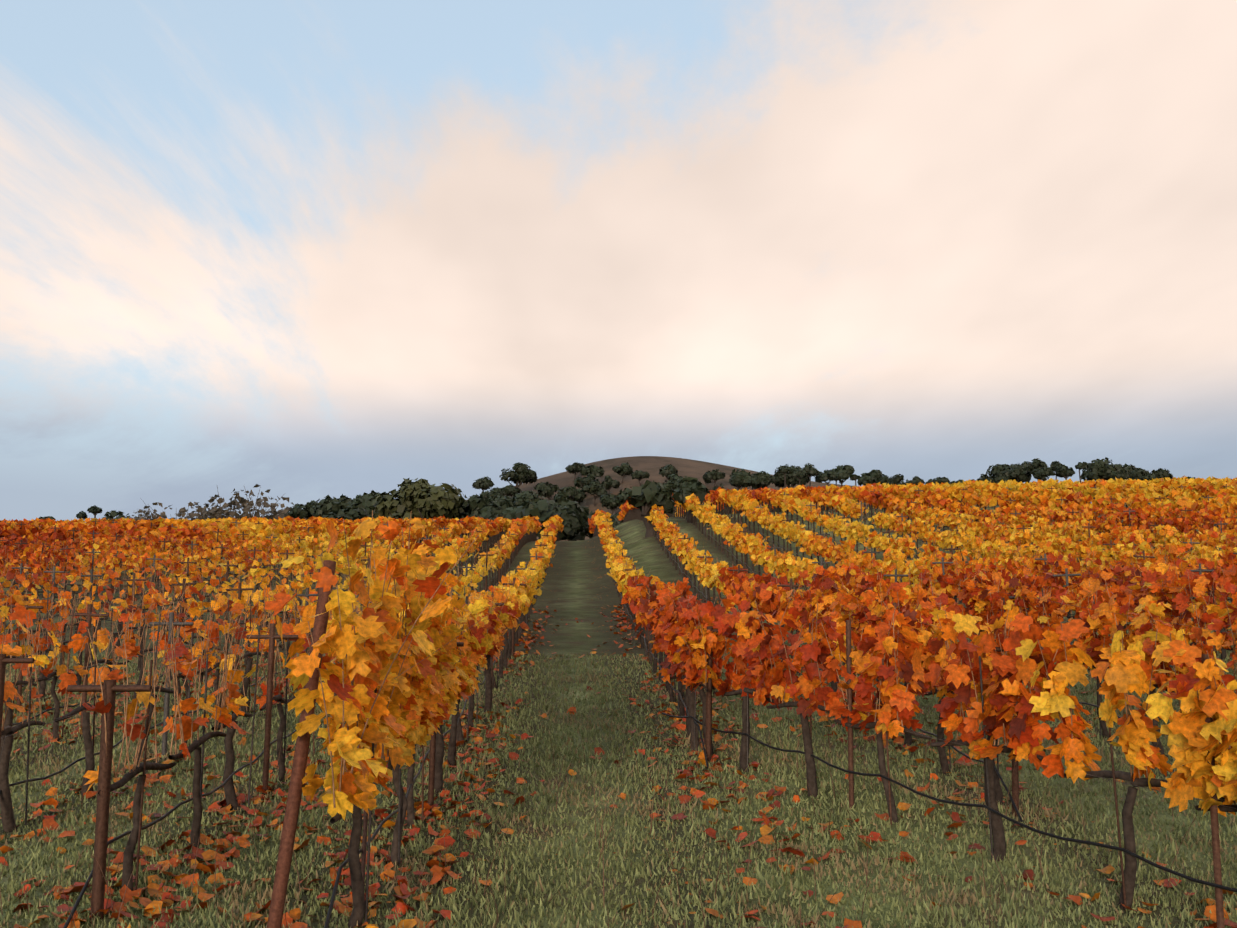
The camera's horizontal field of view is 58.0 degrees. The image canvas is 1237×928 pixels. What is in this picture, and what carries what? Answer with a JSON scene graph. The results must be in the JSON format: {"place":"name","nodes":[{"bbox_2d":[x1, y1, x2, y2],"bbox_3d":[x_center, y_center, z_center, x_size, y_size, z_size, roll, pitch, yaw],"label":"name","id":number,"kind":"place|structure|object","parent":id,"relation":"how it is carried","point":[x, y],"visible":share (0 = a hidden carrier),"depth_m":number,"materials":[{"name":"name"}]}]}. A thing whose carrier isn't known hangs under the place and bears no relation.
{"place":"outdoors","nodes":[
{"label":"outdoors","id":0,"kind":"place"},
{"bbox_2d":[0,456,1236,927],"bbox_3d":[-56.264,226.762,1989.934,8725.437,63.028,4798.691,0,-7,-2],"label":"terrain","id":1,"kind":"structure","parent":0,"point":[578,582],"depth_m":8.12,"materials":[{"name":"green plant"}]},
{"bbox_2d":[39,457,1194,542],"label":"distant tree","id":2,"kind":"object","parent":1,"relation":"on","point":[426,498],"depth_m":176.56,"materials":[{"name":"green plant"}]},
{"bbox_2d":[0,490,1236,927],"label":"vine trunks","id":3,"kind":"object","parent":1,"relation":"on","point":[358,896],"visible":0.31,"depth_m":8.69,"materials":[{"name":"brown plant"}]},
{"bbox_2d":[0,475,1236,820],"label":"vine leaves","id":4,"kind":"object","parent":3,"relation":"on","point":[418,709],"visible":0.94,"depth_m":10.21,"materials":[{"name":"orange plant"}]},
{"bbox_2d":[0,484,1236,927],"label":"trellis posts","id":5,"kind":"object","parent":1,"relation":"on","point":[110,688],"visible":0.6,"depth_m":7.51,"materials":[{"name":"wood"}]},
{"bbox_2d":[0,526,1236,927],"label":"drip irrigation hose","id":6,"kind":"object","parent":5,"relation":"attached to","point":[696,722],"visible":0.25,"depth_m":7.34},
{"bbox_2d":[0,595,1236,927],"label":"fallen leaves","id":7,"kind":"object","parent":1,"relation":"on","point":[436,869],"visible":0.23,"depth_m":7.15,"materials":[{"name":"orange plant"}]},
{"bbox_2d":[0,0,1236,522],"label":"sky","id":8,"kind":"structure","parent":0,"point":[303,251],"materials":[{"name":"white"}]}
]}

